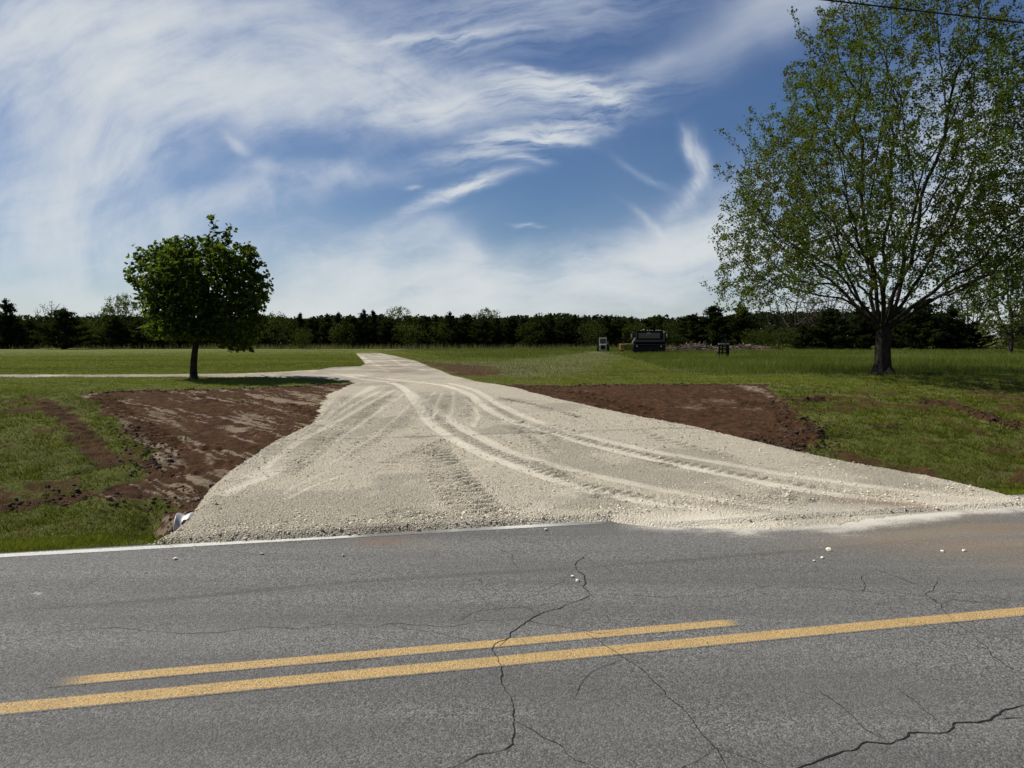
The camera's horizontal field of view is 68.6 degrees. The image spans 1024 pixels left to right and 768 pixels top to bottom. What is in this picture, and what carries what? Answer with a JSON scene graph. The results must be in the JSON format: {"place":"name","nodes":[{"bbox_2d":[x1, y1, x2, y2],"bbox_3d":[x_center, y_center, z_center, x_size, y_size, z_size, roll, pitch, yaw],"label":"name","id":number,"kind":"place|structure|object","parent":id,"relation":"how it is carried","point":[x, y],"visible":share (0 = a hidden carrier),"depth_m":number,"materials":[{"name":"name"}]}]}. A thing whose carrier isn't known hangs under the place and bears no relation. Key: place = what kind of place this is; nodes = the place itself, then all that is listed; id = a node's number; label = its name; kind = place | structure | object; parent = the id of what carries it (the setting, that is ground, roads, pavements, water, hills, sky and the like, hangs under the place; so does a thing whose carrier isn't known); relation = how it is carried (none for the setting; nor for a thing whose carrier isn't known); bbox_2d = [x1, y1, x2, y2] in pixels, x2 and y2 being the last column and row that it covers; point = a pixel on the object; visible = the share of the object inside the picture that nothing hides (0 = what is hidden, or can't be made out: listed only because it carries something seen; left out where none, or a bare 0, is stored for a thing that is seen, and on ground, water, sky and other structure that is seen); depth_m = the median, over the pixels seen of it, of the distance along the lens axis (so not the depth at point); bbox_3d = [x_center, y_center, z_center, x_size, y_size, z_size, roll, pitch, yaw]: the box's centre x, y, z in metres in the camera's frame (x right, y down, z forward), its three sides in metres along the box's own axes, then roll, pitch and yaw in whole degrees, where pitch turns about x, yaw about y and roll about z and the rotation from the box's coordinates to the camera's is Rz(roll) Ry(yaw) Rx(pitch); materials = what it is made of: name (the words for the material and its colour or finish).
{"place":"outdoors","nodes":[
{"label":"outdoors","id":0,"kind":"place"},
{"bbox_2d":[0,342,998,348],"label":"dry grass","id":1,"kind":"structure","parent":0,"point":[516,346],"depth_m":94.26,"materials":[{"name":"plant"}]},
{"bbox_2d":[0,494,1023,767],"bbox_3d":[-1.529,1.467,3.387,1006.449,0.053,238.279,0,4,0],"label":"road","id":2,"kind":"structure","parent":0,"point":[890,642],"depth_m":3.97,"materials":[{"name":"grey asphalt"}]},
{"bbox_2d":[0,353,1023,543],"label":"driveway","id":3,"kind":"structure","parent":0,"point":[415,384],"depth_m":8.74,"materials":[{"name":"beige gravel"}]},
{"bbox_2d":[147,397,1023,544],"bbox_3d":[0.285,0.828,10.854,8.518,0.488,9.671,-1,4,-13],"label":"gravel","id":4,"kind":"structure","parent":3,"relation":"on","point":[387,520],"depth_m":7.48,"materials":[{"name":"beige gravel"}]},
{"bbox_2d":[0,338,1023,552],"bbox_3d":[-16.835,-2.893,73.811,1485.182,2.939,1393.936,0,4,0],"label":"ground","id":5,"kind":"structure","parent":0,"point":[219,461],"depth_m":13.72,"materials":[{"name":"green plant"}]},
{"bbox_2d":[0,298,34,348],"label":"cedar tree","id":6,"kind":"object","parent":5,"relation":"on","point":[9,334],"visible":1,"depth_m":95.60,"materials":[{"name":"green plant"}]},
{"bbox_2d":[14,319,49,347],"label":"cedar tree","id":7,"kind":"object","parent":5,"relation":"on","point":[29,325],"visible":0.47,"depth_m":99.45,"materials":[{"name":"green plant"}]},
{"bbox_2d":[35,301,67,339],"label":"bare tree","id":8,"kind":"object","parent":5,"relation":"on","point":[48,312],"visible":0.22,"depth_m":105.44,"materials":[{"name":"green plant"}]},
{"bbox_2d":[29,307,102,348],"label":"cedar tree","id":9,"kind":"object","parent":5,"relation":"on","point":[63,317],"visible":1,"depth_m":91.12,"materials":[{"name":"green plant"}]},
{"bbox_2d":[74,316,100,347],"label":"shrub","id":10,"kind":"object","parent":5,"relation":"on","point":[84,324],"visible":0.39,"depth_m":99.55,"materials":[{"name":"green plant"}]},
{"bbox_2d":[92,315,135,348],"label":"cedar tree","id":11,"kind":"object","parent":5,"relation":"on","point":[111,327],"visible":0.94,"depth_m":95.30,"materials":[{"name":"green plant"}]},
{"bbox_2d":[97,293,142,347],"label":"leafing tree","id":12,"kind":"object","parent":5,"relation":"on","point":[119,301],"visible":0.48,"depth_m":102.89,"materials":[{"name":"green plant"}]},
{"bbox_2d":[116,318,173,348],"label":"cedar tree","id":13,"kind":"object","parent":5,"relation":"on","point":[133,334],"visible":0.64,"depth_m":97.08,"materials":[{"name":"green plant"}]},
{"bbox_2d":[138,321,183,348],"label":"shrub","id":14,"kind":"object","parent":5,"relation":"on","point":[153,341],"visible":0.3,"depth_m":96.69,"materials":[{"name":"green plant"}]},
{"bbox_2d":[173,512,194,531],"bbox_3d":[-2.011,1.370,7.393,2.408,0.324,0.324,-1,4,-13],"label":"culvert pipe","id":15,"kind":"object","parent":5,"relation":"in","point":[179,518],"visible":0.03,"depth_m":7.05,"materials":[{"name":"metal"}]},
{"bbox_2d":[162,339,205,347],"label":"cedar tree","id":16,"kind":"object","parent":5,"relation":"on","point":[181,344],"visible":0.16,"depth_m":99.26,"materials":[{"name":"green plant"}]},
{"bbox_2d":[123,214,273,378],"bbox_3d":[-8.617,-2.377,20.919,3.623,4.683,3.685,3,5,44],"label":"young tree","id":17,"kind":"object","parent":5,"relation":"on","point":[184,298],"visible":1,"depth_m":20.18,"materials":[{"name":"green plant"}]},
{"bbox_2d":[183,336,233,348],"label":"cedar tree","id":18,"kind":"object","parent":5,"relation":"on","point":[206,342],"visible":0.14,"depth_m":97.82,"materials":[{"name":"green plant"}]},
{"bbox_2d":[242,314,285,347],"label":"cedar tree","id":19,"kind":"object","parent":5,"relation":"on","point":[260,341],"visible":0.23,"depth_m":97.97,"materials":[{"name":"green plant"}]},
{"bbox_2d":[259,311,293,348],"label":"shrub","id":20,"kind":"object","parent":5,"relation":"on","point":[277,326],"visible":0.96,"depth_m":96.45,"materials":[{"name":"green plant"}]},
{"bbox_2d":[290,312,309,347],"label":"cedar tree","id":21,"kind":"object","parent":5,"relation":"on","point":[300,320],"visible":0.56,"depth_m":98.47,"materials":[{"name":"green plant"}]},
{"bbox_2d":[291,327,313,348],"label":"shrub","id":22,"kind":"object","parent":5,"relation":"on","point":[307,336],"visible":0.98,"depth_m":91.68,"materials":[{"name":"green plant"}]},
{"bbox_2d":[303,317,325,346],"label":"cedar tree","id":23,"kind":"object","parent":5,"relation":"on","point":[312,322],"visible":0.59,"depth_m":100.29,"materials":[{"name":"green plant"}]},
{"bbox_2d":[313,313,338,346],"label":"cedar tree","id":24,"kind":"object","parent":5,"relation":"on","point":[323,332],"visible":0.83,"depth_m":98.43,"materials":[{"name":"green plant"}]},
{"bbox_2d":[329,312,343,345],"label":"cedar tree","id":25,"kind":"object","parent":5,"relation":"on","point":[337,318],"visible":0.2,"depth_m":99.41,"materials":[{"name":"green plant"}]},
{"bbox_2d":[328,321,359,348],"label":"shrub","id":26,"kind":"object","parent":5,"relation":"on","point":[340,333],"visible":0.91,"depth_m":96.08,"materials":[{"name":"green plant"}]},
{"bbox_2d":[333,314,371,348],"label":"cedar tree","id":27,"kind":"object","parent":5,"relation":"on","point":[349,318],"visible":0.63,"depth_m":97.06,"materials":[{"name":"green plant"}]},
{"bbox_2d":[349,309,378,348],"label":"cedar tree","id":28,"kind":"object","parent":5,"relation":"on","point":[364,322],"visible":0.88,"depth_m":97.13,"materials":[{"name":"green plant"}]},
{"bbox_2d":[367,311,378,347],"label":"cedar tree","id":29,"kind":"object","parent":5,"relation":"on","point":[373,317],"visible":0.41,"depth_m":99.47,"materials":[{"name":"green plant"}]},
{"bbox_2d":[370,319,407,347],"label":"cedar tree","id":30,"kind":"object","parent":5,"relation":"on","point":[382,332],"visible":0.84,"depth_m":97.25,"materials":[{"name":"green plant"}]},
{"bbox_2d":[384,305,412,328],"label":"leafing tree","id":31,"kind":"object","parent":5,"relation":"on","point":[397,312],"visible":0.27,"depth_m":107.01,"materials":[{"name":"green plant"}]},
{"bbox_2d":[390,321,427,347],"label":"shrub","id":32,"kind":"object","parent":5,"relation":"on","point":[403,327],"visible":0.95,"depth_m":96.08,"materials":[{"name":"green plant"}]},
{"bbox_2d":[404,315,439,347],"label":"cedar tree","id":33,"kind":"object","parent":5,"relation":"on","point":[425,321],"visible":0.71,"depth_m":98.30,"materials":[{"name":"green plant"}]},
{"bbox_2d":[427,314,439,346],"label":"cedar tree","id":34,"kind":"object","parent":5,"relation":"on","point":[435,318],"visible":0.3,"depth_m":99.43,"materials":[{"name":"green plant"}]},
{"bbox_2d":[426,321,458,347],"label":"shrub","id":35,"kind":"object","parent":5,"relation":"on","point":[440,329],"visible":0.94,"depth_m":96.34,"materials":[{"name":"green plant"}]},
{"bbox_2d":[435,311,463,347],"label":"cedar tree","id":36,"kind":"object","parent":5,"relation":"on","point":[448,318],"visible":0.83,"depth_m":97.31,"materials":[{"name":"green plant"}]},
{"bbox_2d":[451,313,481,347],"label":"cedar tree","id":37,"kind":"object","parent":5,"relation":"on","point":[467,319],"visible":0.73,"depth_m":98.26,"materials":[{"name":"green plant"}]},
{"bbox_2d":[464,318,499,347],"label":"cedar tree","id":38,"kind":"object","parent":5,"relation":"on","point":[485,339],"visible":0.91,"depth_m":96.36,"materials":[{"name":"green plant"}]},
{"bbox_2d":[0,308,971,347],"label":"thicket","id":39,"kind":"object","parent":5,"relation":"on","point":[585,319],"visible":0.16,"depth_m":102.42,"materials":[{"name":"green plant"}]},
{"bbox_2d":[473,307,502,332],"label":"leafing tree","id":40,"kind":"object","parent":5,"relation":"on","point":[488,314],"visible":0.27,"depth_m":106.90,"materials":[{"name":"green plant"}]},
{"bbox_2d":[490,317,506,347],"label":"cedar tree","id":41,"kind":"object","parent":5,"relation":"on","point":[497,322],"visible":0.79,"depth_m":97.53,"materials":[{"name":"green plant"}]},
{"bbox_2d":[2,361,1023,537],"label":"soil clods","id":42,"kind":"object","parent":5,"relation":"on","point":[201,496],"visible":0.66,"depth_m":12.06,"materials":[{"name":"brown soil"}]},
{"bbox_2d":[500,316,526,347],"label":"cedar tree","id":43,"kind":"object","parent":5,"relation":"on","point":[509,330],"visible":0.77,"depth_m":98.19,"materials":[{"name":"green plant"}]},
{"bbox_2d":[411,352,627,377],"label":"weeds","id":44,"kind":"object","parent":5,"relation":"on","point":[541,361],"visible":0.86,"depth_m":32.74,"materials":[{"name":"green plant"}]},
{"bbox_2d":[514,317,532,347],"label":"cedar tree","id":45,"kind":"object","parent":5,"relation":"on","point":[522,320],"visible":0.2,"depth_m":99.57,"materials":[{"name":"green plant"}]},
{"bbox_2d":[514,321,546,346],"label":"shrub","id":46,"kind":"object","parent":5,"relation":"on","point":[530,329],"visible":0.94,"depth_m":96.18,"materials":[{"name":"green plant"}]},
{"bbox_2d":[517,317,556,346],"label":"cedar tree","id":47,"kind":"object","parent":5,"relation":"on","point":[528,333],"visible":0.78,"depth_m":96.98,"materials":[{"name":"green plant"}]},
{"bbox_2d":[544,313,558,347],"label":"cedar tree","id":48,"kind":"object","parent":5,"relation":"on","point":[551,321],"visible":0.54,"depth_m":98.37,"materials":[{"name":"green plant"}]},
{"bbox_2d":[548,317,576,346],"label":"cedar tree","id":49,"kind":"object","parent":5,"relation":"on","point":[564,327],"visible":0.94,"depth_m":97.16,"materials":[{"name":"green plant"}]},
{"bbox_2d":[565,314,586,347],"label":"cedar tree","id":50,"kind":"object","parent":5,"relation":"on","point":[573,320],"visible":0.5,"depth_m":98.30,"materials":[{"name":"green plant"}]},
{"bbox_2d":[571,320,607,346],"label":"shrub","id":51,"kind":"object","parent":5,"relation":"on","point":[592,332],"visible":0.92,"depth_m":96.36,"materials":[{"name":"green plant"}]},
{"bbox_2d":[597,338,608,350],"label":"skid steer","id":52,"kind":"object","parent":5,"relation":"on","point":[603,343],"visible":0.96,"depth_m":76.11,"materials":[{"name":"white paint"}]},
{"bbox_2d":[600,339,605,343],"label":"window","id":53,"kind":"structure","parent":52,"relation":"in","point":[602,341],"depth_m":76.26,"materials":[{"name":"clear glass"}]},
{"bbox_2d":[595,315,619,346],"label":"cedar tree","id":54,"kind":"object","parent":5,"relation":"on","point":[611,338],"visible":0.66,"depth_m":97.39,"materials":[{"name":"green plant"}]},
{"bbox_2d":[610,318,635,346],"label":"cedar tree","id":55,"kind":"object","parent":5,"relation":"on","point":[617,325],"visible":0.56,"depth_m":98.22,"materials":[{"name":"green plant"}]},
{"bbox_2d":[619,337,634,351],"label":"yellow loader","id":56,"kind":"object","parent":5,"relation":"on","point":[625,345],"visible":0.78,"depth_m":73.21,"materials":[{"name":"paint"}]},
{"bbox_2d":[622,317,636,342],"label":"cedar tree","id":57,"kind":"object","parent":5,"relation":"on","point":[630,320],"visible":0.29,"depth_m":97.47,"materials":[{"name":"green plant"}]},
{"bbox_2d":[622,320,649,342],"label":"shrub","id":58,"kind":"object","parent":5,"relation":"on","point":[634,328],"visible":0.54,"depth_m":95.61,"materials":[{"name":"green plant"}]},
{"bbox_2d":[632,319,655,339],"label":"cedar tree","id":59,"kind":"object","parent":5,"relation":"on","point":[647,323],"visible":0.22,"depth_m":98.47,"materials":[{"name":"green plant"}]},
{"bbox_2d":[631,329,667,351],"bbox_3d":[12.154,-3.788,66.438,3.135,2.068,4.915,1,4,10],"label":"work truck","id":60,"kind":"object","parent":5,"relation":"on","point":[649,341],"visible":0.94,"depth_m":64.58,"materials":[{"name":"black paint"}]},
{"bbox_2d":[652,315,669,347],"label":"cedar tree","id":61,"kind":"object","parent":5,"relation":"on","point":[659,321],"visible":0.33,"depth_m":97.52,"materials":[{"name":"green plant"}]},
{"bbox_2d":[660,322,685,345],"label":"shrub","id":62,"kind":"object","parent":5,"relation":"on","point":[673,332],"visible":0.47,"depth_m":96.33,"materials":[{"name":"green plant"}]},
{"bbox_2d":[666,313,710,346],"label":"cedar tree","id":63,"kind":"object","parent":5,"relation":"on","point":[689,328],"visible":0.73,"depth_m":88.99,"materials":[{"name":"green plant"}]},
{"bbox_2d":[665,341,725,351],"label":"brush pile","id":64,"kind":"object","parent":5,"relation":"on","point":[699,346],"visible":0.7,"depth_m":69.97,"materials":[{"name":"wood"}]},
{"bbox_2d":[684,305,732,347],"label":"cedar tree","id":65,"kind":"object","parent":5,"relation":"on","point":[714,322],"visible":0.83,"depth_m":87.14,"materials":[{"name":"green plant"}]},
{"bbox_2d":[716,340,729,357],"bbox_3d":[12.962,-2.148,46.334,0.699,1.147,0.796,0,4,-6],"label":"metal frame","id":66,"kind":"object","parent":5,"relation":"on","point":[727,349],"visible":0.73,"depth_m":45.97,"materials":[{"name":"black paint"}]},
{"bbox_2d":[718,303,762,347],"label":"cedar tree","id":67,"kind":"object","parent":5,"relation":"on","point":[738,327],"visible":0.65,"depth_m":85.08,"materials":[{"name":"green plant"}]},
{"bbox_2d":[729,342,774,350],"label":"brush pile","id":68,"kind":"object","parent":5,"relation":"on","point":[746,346],"visible":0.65,"depth_m":74.93,"materials":[{"name":"wood"}]},
{"bbox_2d":[739,328,771,346],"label":"shrub","id":69,"kind":"object","parent":5,"relation":"on","point":[760,332],"visible":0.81,"depth_m":79.60,"materials":[{"name":"green plant"}]},
{"bbox_2d":[758,324,801,348],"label":"shrub","id":70,"kind":"object","parent":5,"relation":"on","point":[782,337],"visible":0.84,"depth_m":81.44,"materials":[{"name":"green plant"}]},
{"bbox_2d":[757,293,837,346],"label":"bare tree","id":71,"kind":"object","parent":5,"relation":"on","point":[795,312],"visible":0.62,"depth_m":87.62,"materials":[{"name":"brown plant"}]},
{"bbox_2d":[783,324,834,349],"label":"cedar tree","id":72,"kind":"object","parent":5,"relation":"on","point":[806,338],"visible":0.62,"depth_m":83.29,"materials":[{"name":"green plant"}]},
{"bbox_2d":[799,292,855,347],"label":"bare tree","id":73,"kind":"object","parent":5,"relation":"on","point":[834,304],"visible":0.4,"depth_m":91.45,"materials":[{"name":"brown plant"}]},
{"bbox_2d":[799,308,861,349],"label":"cedar tree","id":74,"kind":"object","parent":5,"relation":"on","point":[827,340],"visible":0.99,"depth_m":81.13,"materials":[{"name":"green plant"}]},
{"bbox_2d":[840,300,875,349],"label":"cedar tree","id":75,"kind":"object","parent":5,"relation":"on","point":[864,332],"visible":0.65,"depth_m":82.96,"materials":[{"name":"green plant"}]},
{"bbox_2d":[698,0,1023,374],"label":"maple tree","id":76,"kind":"object","parent":5,"relation":"on","point":[866,246],"visible":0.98,"depth_m":21.74,"materials":[{"name":"green plant"}]},
{"bbox_2d":[868,304,919,348],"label":"cedar tree","id":77,"kind":"object","parent":5,"relation":"on","point":[894,331],"visible":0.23,"depth_m":82.97,"materials":[{"name":"green plant"}]},
{"bbox_2d":[891,301,957,349],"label":"cedar tree","id":78,"kind":"object","parent":5,"relation":"on","point":[926,336],"visible":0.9,"depth_m":79.42,"materials":[{"name":"green plant"}]},
{"bbox_2d":[932,303,972,349],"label":"cedar tree","id":79,"kind":"object","parent":5,"relation":"on","point":[954,327],"visible":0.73,"depth_m":79.04,"materials":[{"name":"green plant"}]},
{"bbox_2d":[938,294,1004,347],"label":"bare tree","id":80,"kind":"object","parent":5,"relation":"on","point":[980,318],"visible":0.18,"depth_m":91.72,"materials":[{"name":"brown plant"}]},
{"bbox_2d":[957,320,1004,350],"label":"cedar tree","id":81,"kind":"object","parent":5,"relation":"on","point":[976,339],"visible":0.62,"depth_m":79.30,"materials":[{"name":"green plant"}]},
{"bbox_2d":[954,251,1023,352],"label":"leafing tree","id":82,"kind":"object","parent":5,"relation":"on","point":[1002,328],"visible":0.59,"depth_m":59.77,"materials":[{"name":"green plant"}]},
{"bbox_2d":[978,334,1018,349],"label":"shrub","id":83,"kind":"object","parent":5,"relation":"on","point":[1005,342],"visible":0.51,"depth_m":81.31,"materials":[{"name":"green plant"}]},
{"bbox_2d":[998,320,1023,348],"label":"cedar tree","id":84,"kind":"object","parent":5,"relation":"on","point":[1017,331],"visible":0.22,"depth_m":83.83,"materials":[{"name":"green plant"}]},
{"bbox_2d":[1007,335,1023,349],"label":"shrub","id":85,"kind":"object","parent":5,"relation":"on","point":[1017,345],"visible":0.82,"depth_m":72.33,"materials":[{"name":"green plant"}]},
{"bbox_2d":[0,349,1023,552],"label":"grass","id":86,"kind":"structure","parent":0,"point":[67,540],"depth_m":16.72,"materials":[{"name":"green plant"}]},
{"bbox_2d":[0,0,1023,337],"label":"sky","id":87,"kind":"structure","parent":0,"point":[425,157],"materials":[{"name":"blue"}]},
{"bbox_2d":[383,346,1023,375],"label":"tall grass","id":88,"kind":"structure","parent":0,"point":[958,362],"depth_m":37.12,"materials":[{"name":"green plant"}]},
{"bbox_2d":[823,0,1023,23],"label":"overhead cable","id":89,"kind":"object","parent":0,"point":[896,8],"visible":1,"depth_m":18.41,"materials":[{"name":"black plastic"}]}
]}

